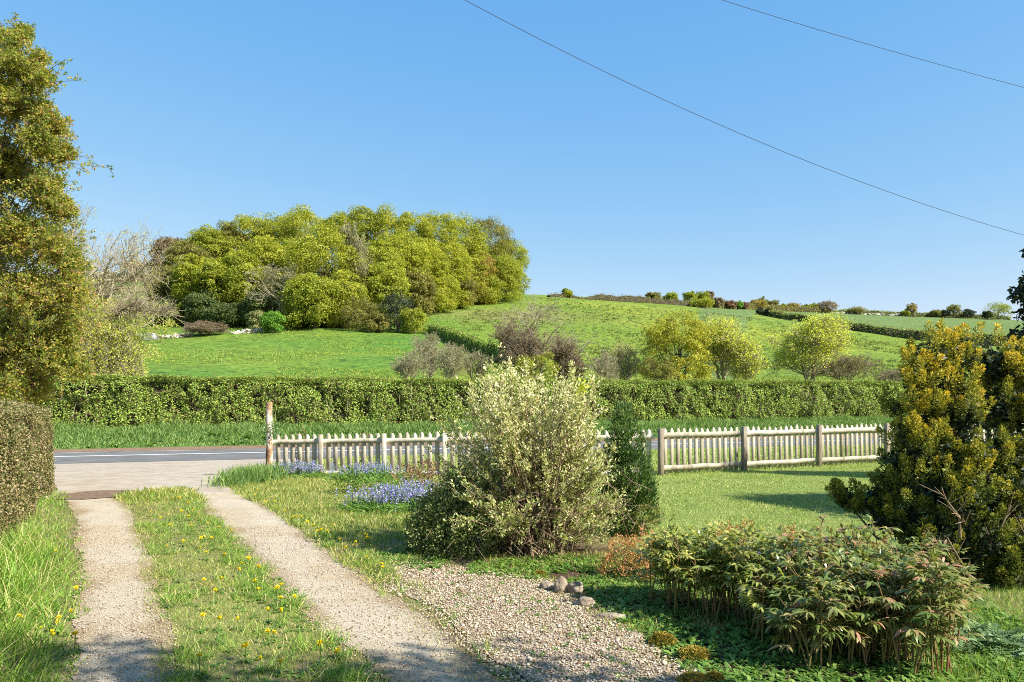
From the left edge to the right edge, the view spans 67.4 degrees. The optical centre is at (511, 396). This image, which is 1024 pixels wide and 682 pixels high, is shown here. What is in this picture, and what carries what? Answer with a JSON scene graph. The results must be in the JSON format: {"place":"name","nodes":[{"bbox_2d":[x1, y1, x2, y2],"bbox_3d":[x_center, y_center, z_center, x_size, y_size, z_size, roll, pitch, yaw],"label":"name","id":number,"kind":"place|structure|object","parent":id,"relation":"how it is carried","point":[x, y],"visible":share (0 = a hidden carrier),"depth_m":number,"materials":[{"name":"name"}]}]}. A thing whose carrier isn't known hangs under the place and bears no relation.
{"place":"outdoors","nodes":[
{"label":"outdoors","id":0,"kind":"place"},
{"bbox_2d":[62,492,179,681],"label":"gravel track","id":1,"kind":"structure","parent":0,"point":[108,512],"depth_m":5.92,"materials":[{"name":"gravel"}]},
{"bbox_2d":[38,458,295,497],"bbox_3d":[-11.880,1.900,19.792,15.240,0.589,15.271,0,0,0],"label":"drive apron","id":2,"kind":"object","parent":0,"point":[76,477],"visible":0.62,"depth_m":17.34,"materials":[{"name":"concrete"}]},
{"bbox_2d":[144,556,385,681],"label":"grass","id":3,"kind":"structure","parent":0,"point":[226,607],"depth_m":5.36,"materials":[{"name":"plant"}]},
{"bbox_2d":[197,492,496,681],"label":"gravel track","id":4,"kind":"structure","parent":0,"point":[236,510],"depth_m":5.95,"materials":[{"name":"gravel"}]},
{"bbox_2d":[60,525,512,681],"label":"track grit","id":5,"kind":"object","parent":4,"relation":"on","point":[134,680],"visible":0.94,"depth_m":5.54,"materials":[{"name":"gravel"}]},
{"bbox_2d":[0,273,1023,385],"bbox_3d":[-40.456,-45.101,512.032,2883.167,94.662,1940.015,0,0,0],"label":"hillside field","id":6,"kind":"structure","parent":0,"point":[355,360],"depth_m":149.14,"materials":[{"name":"green plant"}]},
{"bbox_2d":[29,296,120,375],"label":"thicket bush","id":7,"kind":"object","parent":6,"relation":"on","point":[89,332],"visible":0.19,"depth_m":40.30,"materials":[{"name":"green plant"}]},
{"bbox_2d":[30,192,188,373],"bbox_3d":[-22.910,-4.927,43.102,8.407,13.254,10.407,0,0,-31],"label":"ash tree","id":8,"kind":"object","parent":6,"relation":"on","point":[119,303],"visible":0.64,"depth_m":43.01,"materials":[{"name":"beige plant"}]},
{"bbox_2d":[82,302,155,381],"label":"thicket bush","id":9,"kind":"object","parent":6,"relation":"on","point":[124,344],"visible":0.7,"depth_m":41.03,"materials":[{"name":"green plant"}]},
{"bbox_2d":[140,265,191,323],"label":"woodland tree","id":10,"kind":"object","parent":6,"relation":"on","point":[163,287],"visible":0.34,"depth_m":169.03,"materials":[{"name":"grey plant"}]},
{"bbox_2d":[158,238,212,294],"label":"woodland tree","id":11,"kind":"object","parent":6,"relation":"on","point":[185,247],"visible":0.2,"depth_m":175.40,"materials":[{"name":"green plant"}]},
{"bbox_2d":[166,252,212,323],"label":"woodland tree","id":12,"kind":"object","parent":6,"relation":"on","point":[182,271],"visible":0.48,"depth_m":165.19,"materials":[{"name":"green plant"}]},
{"bbox_2d":[181,289,221,324],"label":"woodland tree","id":13,"kind":"object","parent":6,"relation":"on","point":[192,303],"visible":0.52,"depth_m":160.28,"materials":[{"name":"green plant"}]},
{"bbox_2d":[185,223,237,278],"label":"woodland tree","id":14,"kind":"object","parent":6,"relation":"on","point":[199,237],"visible":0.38,"depth_m":185.29,"materials":[{"name":"green plant"}]},
{"bbox_2d":[188,258,242,318],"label":"woodland tree","id":15,"kind":"object","parent":6,"relation":"on","point":[199,272],"visible":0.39,"depth_m":162.82,"materials":[{"name":"green plant"}]},
{"bbox_2d":[196,300,247,327],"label":"woodland tree","id":16,"kind":"object","parent":6,"relation":"on","point":[228,314],"visible":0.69,"depth_m":156.74,"materials":[{"name":"green plant"}]},
{"bbox_2d":[210,249,267,303],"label":"woodland tree","id":17,"kind":"object","parent":6,"relation":"on","point":[247,264],"visible":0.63,"depth_m":162.83,"materials":[{"name":"green plant"}]},
{"bbox_2d":[220,212,281,297],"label":"woodland tree","id":18,"kind":"object","parent":6,"relation":"on","point":[252,223],"visible":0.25,"depth_m":190.37,"materials":[{"name":"green plant"}]},
{"bbox_2d":[238,293,278,326],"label":"woodland tree","id":19,"kind":"object","parent":6,"relation":"on","point":[249,305],"visible":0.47,"depth_m":156.44,"materials":[{"name":"green plant"}]},
{"bbox_2d":[236,234,293,313],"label":"woodland tree","id":20,"kind":"object","parent":6,"relation":"on","point":[261,244],"visible":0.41,"depth_m":168.93,"materials":[{"name":"green plant"}]},
{"bbox_2d":[243,261,312,313],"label":"woodland tree","id":21,"kind":"object","parent":6,"relation":"on","point":[274,273],"visible":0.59,"depth_m":154.56,"materials":[{"name":"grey plant"}]},
{"bbox_2d":[271,203,339,276],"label":"woodland tree","id":22,"kind":"object","parent":6,"relation":"on","point":[298,218],"visible":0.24,"depth_m":187.44,"materials":[{"name":"green plant"}]},
{"bbox_2d":[276,272,345,329],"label":"woodland tree","id":23,"kind":"object","parent":6,"relation":"on","point":[316,310],"visible":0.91,"depth_m":149.71,"materials":[{"name":"green plant"}]},
{"bbox_2d":[279,223,367,314],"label":"woodland tree","id":24,"kind":"object","parent":6,"relation":"on","point":[316,240],"visible":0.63,"depth_m":158.76,"materials":[{"name":"green plant"}]},
{"bbox_2d":[313,278,370,326],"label":"woodland tree","id":25,"kind":"object","parent":6,"relation":"on","point":[348,289],"visible":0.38,"depth_m":152.75,"materials":[{"name":"green plant"}]},
{"bbox_2d":[334,219,372,285],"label":"woodland tree","id":26,"kind":"object","parent":6,"relation":"on","point":[356,243],"visible":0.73,"depth_m":161.43,"materials":[{"name":"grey plant"}]},
{"bbox_2d":[333,295,383,329],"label":"field bush","id":27,"kind":"object","parent":6,"relation":"on","point":[347,312],"visible":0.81,"depth_m":148.72,"materials":[{"name":"green plant"}]},
{"bbox_2d":[336,205,391,280],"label":"woodland tree","id":28,"kind":"object","parent":6,"relation":"on","point":[360,214],"visible":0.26,"depth_m":193.23,"materials":[{"name":"green plant"}]},
{"bbox_2d":[350,238,406,305],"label":"woodland tree","id":29,"kind":"object","parent":6,"relation":"on","point":[384,251],"visible":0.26,"depth_m":171.91,"materials":[{"name":"green plant"}]},
{"bbox_2d":[358,261,411,319],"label":"woodland tree","id":30,"kind":"object","parent":6,"relation":"on","point":[379,273],"visible":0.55,"depth_m":161.80,"materials":[{"name":"green plant"}]},
{"bbox_2d":[359,203,420,290],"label":"woodland tree","id":31,"kind":"object","parent":6,"relation":"on","point":[386,215],"visible":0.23,"depth_m":194.37,"materials":[{"name":"green plant"}]},
{"bbox_2d":[378,285,421,331],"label":"field bush","id":32,"kind":"object","parent":6,"relation":"on","point":[389,301],"visible":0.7,"depth_m":148.16,"materials":[{"name":"green plant"}]},
{"bbox_2d":[374,232,431,308],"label":"woodland tree","id":33,"kind":"object","parent":6,"relation":"on","point":[405,247],"visible":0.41,"depth_m":181.17,"materials":[{"name":"green plant"}]},
{"bbox_2d":[390,350,430,378],"bbox_3d":[-8.450,-1.915,61.864,3.303,4.018,3.374,0,0,9],"label":"bare tree","id":34,"kind":"object","parent":6,"relation":"on","point":[407,368],"visible":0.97,"depth_m":61.65,"materials":[{"name":"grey plant"}]},
{"bbox_2d":[384,211,437,267],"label":"woodland tree","id":35,"kind":"object","parent":6,"relation":"on","point":[423,227],"visible":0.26,"depth_m":199.38,"materials":[{"name":"green plant"}]},
{"bbox_2d":[398,307,430,333],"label":"field bush","id":36,"kind":"object","parent":6,"relation":"on","point":[414,325],"visible":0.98,"depth_m":146.04,"materials":[{"name":"green plant"}]},
{"bbox_2d":[402,266,437,316],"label":"woodland tree","id":37,"kind":"object","parent":6,"relation":"on","point":[426,305],"visible":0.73,"depth_m":179.21,"materials":[{"name":"green plant"}]},
{"bbox_2d":[403,236,452,311],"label":"woodland tree","id":38,"kind":"object","parent":6,"relation":"on","point":[440,269],"visible":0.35,"depth_m":189.38,"materials":[{"name":"green plant"}]},
{"bbox_2d":[411,337,447,384],"bbox_3d":[-7.111,-2.615,64.177,3.328,5.054,3.733,0,0,-21],"label":"bare tree","id":39,"kind":"object","parent":6,"relation":"on","point":[432,353],"visible":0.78,"depth_m":63.69,"materials":[{"name":"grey plant"}]},
{"bbox_2d":[411,210,466,304],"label":"woodland tree","id":40,"kind":"object","parent":6,"relation":"on","point":[452,222],"visible":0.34,"depth_m":207.03,"materials":[{"name":"green plant"}]},
{"bbox_2d":[426,340,468,382],"bbox_3d":[-4.651,-2.097,59.476,3.477,4.821,3.644,0,0,41],"label":"bare tree","id":41,"kind":"object","parent":6,"relation":"on","point":[453,365],"visible":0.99,"depth_m":59.05,"materials":[{"name":"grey plant"}]},
{"bbox_2d":[429,240,474,308],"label":"woodland tree","id":42,"kind":"object","parent":6,"relation":"on","point":[459,251],"visible":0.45,"depth_m":202.50,"materials":[{"name":"green plant"}]},
{"bbox_2d":[439,210,493,305],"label":"woodland tree","id":43,"kind":"object","parent":6,"relation":"on","point":[475,245],"visible":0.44,"depth_m":215.18,"materials":[{"name":"green plant"}]},
{"bbox_2d":[427,323,513,362],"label":"field hedge","id":44,"kind":"object","parent":6,"relation":"on","point":[471,343],"visible":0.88,"depth_m":122.96,"materials":[{"name":"green plant"}]},
{"bbox_2d":[459,215,517,299],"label":"woodland tree","id":45,"kind":"object","parent":6,"relation":"on","point":[498,231],"visible":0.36,"depth_m":232.57,"materials":[{"name":"green plant"}]},
{"bbox_2d":[473,252,525,302],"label":"woodland tree","id":46,"kind":"object","parent":6,"relation":"on","point":[501,261],"visible":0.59,"depth_m":228.19,"materials":[{"name":"green plant"}]},
{"bbox_2d":[487,238,531,299],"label":"woodland tree","id":47,"kind":"object","parent":6,"relation":"on","point":[519,253],"visible":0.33,"depth_m":236.92,"materials":[{"name":"green plant"}]},
{"bbox_2d":[487,317,558,377],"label":"thorn bush","id":48,"kind":"object","parent":6,"relation":"on","point":[509,335],"visible":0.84,"depth_m":60.87,"materials":[{"name":"brown plant"}]},
{"bbox_2d":[497,293,600,377],"bbox_3d":[3.117,-4.545,65.073,8.979,8.725,8.948,0,0,0],"label":"bare tree","id":49,"kind":"object","parent":6,"relation":"on","point":[540,316],"visible":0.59,"depth_m":64.77,"materials":[{"name":"brown plant"}]},
{"bbox_2d":[540,335,588,380],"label":"thorn bush","id":50,"kind":"object","parent":6,"relation":"on","point":[560,352],"visible":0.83,"depth_m":61.18,"materials":[{"name":"brown plant"}]},
{"bbox_2d":[584,345,619,380],"bbox_3d":[7.380,-1.985,61.783,2.558,4.366,3.504,0,0,34],"label":"bare tree","id":51,"kind":"object","parent":6,"relation":"on","point":[605,362],"visible":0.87,"depth_m":61.51,"materials":[{"name":"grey plant"}]},
{"bbox_2d":[605,341,647,380],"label":"bare tree","id":52,"kind":"object","parent":6,"relation":"on","point":[626,363],"visible":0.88,"depth_m":65.77,"materials":[{"name":"green plant"}]},
{"bbox_2d":[547,292,709,307],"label":"field hedge","id":53,"kind":"object","parent":6,"relation":"on","point":[636,299],"visible":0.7,"depth_m":290.43,"materials":[{"name":"brown plant"}]},
{"bbox_2d":[635,355,675,385],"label":"valley bush","id":54,"kind":"object","parent":6,"relation":"on","point":[655,363],"visible":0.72,"depth_m":59.34,"materials":[{"name":"green plant"}]},
{"bbox_2d":[636,308,719,385],"bbox_3d":[13.902,-3.570,63.700,6.608,7.448,6.909,0,0,0],"label":"amber tree","id":55,"kind":"object","parent":6,"relation":"on","point":[694,341],"visible":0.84,"depth_m":62.79,"materials":[{"name":"yellow plant"}]},
{"bbox_2d":[689,310,762,379],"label":"willow tree","id":56,"kind":"object","parent":6,"relation":"on","point":[722,346],"visible":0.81,"depth_m":66.69,"materials":[{"name":"green plant"}]},
{"bbox_2d":[721,335,772,380],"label":"willow tree","id":57,"kind":"object","parent":6,"relation":"on","point":[753,362],"visible":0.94,"depth_m":65.24,"materials":[{"name":"green plant"}]},
{"bbox_2d":[762,309,864,381],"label":"willow tree","id":58,"kind":"object","parent":6,"relation":"on","point":[816,341],"visible":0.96,"depth_m":67.44,"materials":[{"name":"green plant"}]},
{"bbox_2d":[802,351,884,380],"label":"bare tree","id":59,"kind":"object","parent":6,"relation":"on","point":[839,369],"visible":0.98,"depth_m":65.62,"materials":[{"name":"brown plant"}]},
{"bbox_2d":[763,308,1016,345],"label":"field hedge","id":60,"kind":"object","parent":6,"relation":"on","point":[886,330],"visible":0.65,"depth_m":250.07,"materials":[{"name":"green plant"}]},
{"bbox_2d":[0,453,1023,681],"bbox_3d":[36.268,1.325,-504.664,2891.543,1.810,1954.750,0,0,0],"label":"garden ground","id":61,"kind":"structure","parent":0,"point":[462,561],"depth_m":6.91,"materials":[{"name":"plant"}]},
{"bbox_2d":[0,398,57,539],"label":"clipped hedge","id":62,"kind":"object","parent":61,"relation":"on","point":[26,446],"visible":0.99,"depth_m":9.76,"materials":[{"name":"green plant"}]},
{"bbox_2d":[0,488,94,681],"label":"long grass","id":63,"kind":"structure","parent":61,"relation":"on","point":[25,580],"depth_m":5.91,"materials":[{"name":"plant"}]},
{"bbox_2d":[0,12,113,405],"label":"maple tree","id":64,"kind":"object","parent":61,"relation":"on","point":[26,295],"visible":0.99,"depth_m":15.32,"materials":[{"name":"green plant"}]},
{"bbox_2d":[198,460,301,489],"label":"tall grass tuft","id":65,"kind":"object","parent":61,"relation":"on","point":[256,473],"visible":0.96,"depth_m":14.61,"materials":[{"name":"plant"}]},
{"bbox_2d":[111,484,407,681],"bbox_3d":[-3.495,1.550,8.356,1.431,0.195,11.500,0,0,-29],"label":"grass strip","id":66,"kind":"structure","parent":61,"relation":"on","point":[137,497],"depth_m":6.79,"materials":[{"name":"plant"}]},
{"bbox_2d":[260,459,345,477],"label":"bluebell clump","id":67,"kind":"object","parent":61,"relation":"on","point":[307,469],"visible":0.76,"depth_m":15.99,"materials":[{"name":"blue plant"}]},
{"bbox_2d":[123,490,519,681],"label":"grass tufts","id":68,"kind":"object","parent":61,"relation":"on","point":[223,539],"visible":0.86,"depth_m":6.06,"materials":[{"name":"plant"}]},
{"bbox_2d":[227,474,482,597],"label":"verge grass","id":69,"kind":"structure","parent":61,"relation":"on","point":[296,490],"depth_m":10.16,"materials":[{"name":"plant"}]},
{"bbox_2d":[329,462,390,493],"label":"leafy shrub","id":70,"kind":"object","parent":61,"relation":"on","point":[357,482],"visible":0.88,"depth_m":12.94,"materials":[{"name":"green plant"}]},
{"bbox_2d":[4,480,725,681],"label":"weeds","id":71,"kind":"object","parent":61,"relation":"on","point":[289,674],"visible":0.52,"depth_m":5.38,"materials":[{"name":"green plant"}]},
{"bbox_2d":[321,481,438,519],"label":"bluebell clump","id":72,"kind":"object","parent":61,"relation":"on","point":[399,497],"visible":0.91,"depth_m":10.83,"materials":[{"name":"purple plant"}]},
{"bbox_2d":[389,455,449,490],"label":"red brown shrub","id":73,"kind":"object","parent":61,"relation":"on","point":[418,472],"visible":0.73,"depth_m":12.53,"materials":[{"name":"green plant"}]},
{"bbox_2d":[400,463,509,560],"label":"euonymus shrub","id":74,"kind":"object","parent":61,"relation":"on","point":[426,519],"visible":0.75,"depth_m":7.71,"materials":[{"name":"green plant"}]},
{"bbox_2d":[273,429,654,474],"bbox_3d":[-1.113,1.338,16.284,8.182,1.320,0.108,0,0,4],"label":"picket fence","id":75,"kind":"object","parent":61,"relation":"on","point":[328,441],"visible":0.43,"depth_m":16.45,"materials":[{"name":"wood"}]},
{"bbox_2d":[387,342,664,562],"bbox_3d":[0.149,0.635,8.107,2.820,2.350,2.756,0,0,0],"label":"variegated shrub","id":76,"kind":"object","parent":61,"relation":"on","point":[547,516],"visible":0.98,"depth_m":7.68,"materials":[{"name":"green plant"}]},
{"bbox_2d":[349,544,712,681],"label":"patch grass","id":77,"kind":"structure","parent":61,"relation":"on","point":[458,641],"depth_m":5.30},
{"bbox_2d":[392,563,698,681],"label":"gravel patch","id":78,"kind":"object","parent":61,"relation":"on","point":[554,660],"visible":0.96,"depth_m":5.12,"materials":[{"name":"gravel"}]},
{"bbox_2d":[370,559,702,681],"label":"gravel stones","id":79,"kind":"object","parent":78,"relation":"on","point":[570,641],"visible":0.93,"depth_m":5.30,"materials":[{"name":"gravel"}]},
{"bbox_2d":[354,549,752,599],"bbox_3d":[0.300,1.586,7.221,4.063,0.056,1.337,0,0,25],"label":"ground cover","id":80,"kind":"object","parent":61,"relation":"on","point":[545,568],"visible":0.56,"depth_m":7.19,"materials":[{"name":"green plant"}]},
{"bbox_2d":[303,444,905,474],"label":"roadside grass","id":81,"kind":"structure","parent":61,"relation":"on","point":[654,459],"depth_m":22.11,"materials":[{"name":"plant"}]},
{"bbox_2d":[404,547,852,632],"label":"bed edge grass","id":82,"kind":"structure","parent":61,"relation":"on","point":[596,585],"depth_m":6.57,"materials":[{"name":"plant"}]},
{"bbox_2d":[595,398,663,536],"bbox_3d":[1.345,0.822,8.906,0.842,1.624,0.671,0,0,0],"label":"dwarf conifer","id":83,"kind":"object","parent":61,"relation":"on","point":[626,452],"visible":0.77,"depth_m":8.80,"materials":[{"name":"plant"}]},
{"bbox_2d":[595,526,664,581],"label":"spirea shrub","id":84,"kind":"object","parent":61,"relation":"on","point":[631,555],"visible":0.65,"depth_m":6.78,"materials":[{"name":"orange plant"}]},
{"bbox_2d":[629,531,707,603],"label":"peony plant","id":85,"kind":"object","parent":61,"relation":"on","point":[654,568],"visible":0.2,"depth_m":5.93,"materials":[{"name":"green plant"}]},
{"bbox_2d":[638,514,744,617],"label":"peony plant","id":86,"kind":"object","parent":61,"relation":"on","point":[664,554],"visible":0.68,"depth_m":5.65,"materials":[{"name":"green plant"}]},
{"bbox_2d":[666,526,791,620],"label":"peony plant","id":87,"kind":"object","parent":61,"relation":"on","point":[713,576],"visible":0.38,"depth_m":5.51,"materials":[{"name":"green plant"}]},
{"bbox_2d":[712,524,821,631],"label":"peony plant","id":88,"kind":"object","parent":61,"relation":"on","point":[744,559],"visible":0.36,"depth_m":5.36,"materials":[{"name":"green plant"}]},
{"bbox_2d":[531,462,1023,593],"bbox_3d":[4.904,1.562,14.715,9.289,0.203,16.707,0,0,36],"label":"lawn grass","id":89,"kind":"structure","parent":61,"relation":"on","point":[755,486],"depth_m":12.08,"materials":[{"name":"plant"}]},
{"bbox_2d":[734,555,856,650],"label":"peony plant","id":90,"kind":"object","parent":61,"relation":"on","point":[753,599],"visible":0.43,"depth_m":4.87,"materials":[{"name":"green plant"}]},
{"bbox_2d":[579,573,1023,681],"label":"bed weeds","id":91,"kind":"object","parent":61,"relation":"on","point":[737,633],"visible":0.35,"depth_m":4.79,"materials":[{"name":"green plant"}]},
{"bbox_2d":[743,528,884,645],"bbox_3d":[2.017,1.245,5.128,1.008,0.733,0.704,0,0,0],"label":"peony plant","id":92,"kind":"object","parent":61,"relation":"on","point":[791,553],"visible":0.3,"depth_m":5.09,"materials":[{"name":"green plant"}]},
{"bbox_2d":[753,554,890,671],"bbox_3d":[1.851,1.296,4.618,0.780,0.631,0.713,0,0,30],"label":"peony plant","id":93,"kind":"object","parent":61,"relation":"on","point":[830,606],"visible":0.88,"depth_m":4.52,"materials":[{"name":"green plant"}]},
{"bbox_2d":[658,423,1023,475],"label":"picket fence","id":94,"kind":"object","parent":61,"relation":"on","point":[746,463],"visible":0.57,"depth_m":17.13,"materials":[{"name":"wood"}]},
{"bbox_2d":[801,512,917,629],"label":"peony plant","id":95,"kind":"object","parent":61,"relation":"on","point":[844,538],"visible":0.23,"depth_m":5.26,"materials":[{"name":"green plant"}]},
{"bbox_2d":[774,541,959,663],"bbox_3d":[2.178,1.249,4.762,0.856,0.724,0.962,0,0,-42],"label":"peony plant","id":96,"kind":"object","parent":61,"relation":"on","point":[862,593],"visible":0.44,"depth_m":4.71,"materials":[{"name":"green plant"}]},
{"bbox_2d":[852,548,987,677],"bbox_3d":[2.416,1.245,4.535,0.819,0.733,0.765,0,0,0],"label":"peony plant","id":97,"kind":"object","parent":61,"relation":"on","point":[941,613],"visible":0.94,"depth_m":4.42,"materials":[{"name":"green plant"}]},
{"bbox_2d":[847,532,997,648],"bbox_3d":[2.546,1.252,4.949,0.914,0.719,0.851,0,0,0],"label":"peony plant","id":98,"kind":"object","parent":61,"relation":"on","point":[926,541],"visible":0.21,"depth_m":4.93,"materials":[{"name":"green plant"}]},
{"bbox_2d":[824,318,1023,589],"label":"golden conifer","id":99,"kind":"object","parent":61,"relation":"on","point":[965,493],"visible":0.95,"depth_m":6.66,"materials":[{"name":"plant"}]},
{"bbox_2d":[914,559,1023,681],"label":"rough grass","id":100,"kind":"structure","parent":61,"relation":"on","point":[1006,604],"depth_m":4.79,"materials":[{"name":"plant"}]},
{"bbox_2d":[925,619,1023,663],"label":"poppy plant","id":101,"kind":"object","parent":61,"relation":"on","point":[1006,639],"visible":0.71,"depth_m":4.83,"materials":[{"name":"green plant"}]},
{"bbox_2d":[994,248,1023,388],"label":"dark conifer","id":102,"kind":"object","parent":61,"relation":"on","point":[1019,290],"visible":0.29,"depth_m":14.14,"materials":[{"name":"green plant"}]},
{"bbox_2d":[0,0,1023,319],"label":"sky","id":103,"kind":"structure","parent":0,"point":[201,112],"materials":[{"name":"blue"}]},
{"bbox_2d":[44,435,985,463],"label":"road","id":104,"kind":"structure","parent":0,"point":[168,455],"depth_m":29.57,"materials":[{"name":"asphalt"}]},
{"bbox_2d":[50,412,993,463],"bbox_3d":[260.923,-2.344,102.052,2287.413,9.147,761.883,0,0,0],"label":"roadside bank","id":105,"kind":"structure","parent":0,"point":[174,444],"depth_m":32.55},
{"bbox_2d":[9,372,1006,427],"bbox_3d":[6.509,0.156,42.308,64.399,2.790,2.074,0,0,-17],"label":"roadside hedge","id":106,"kind":"object","parent":105,"relation":"on","point":[115,400],"visible":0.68,"depth_m":37.89,"materials":[{"name":"green plant"}]},
{"bbox_2d":[53,432,1016,451],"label":"road edge soil","id":107,"kind":"structure","parent":0,"point":[178,448],"depth_m":32.08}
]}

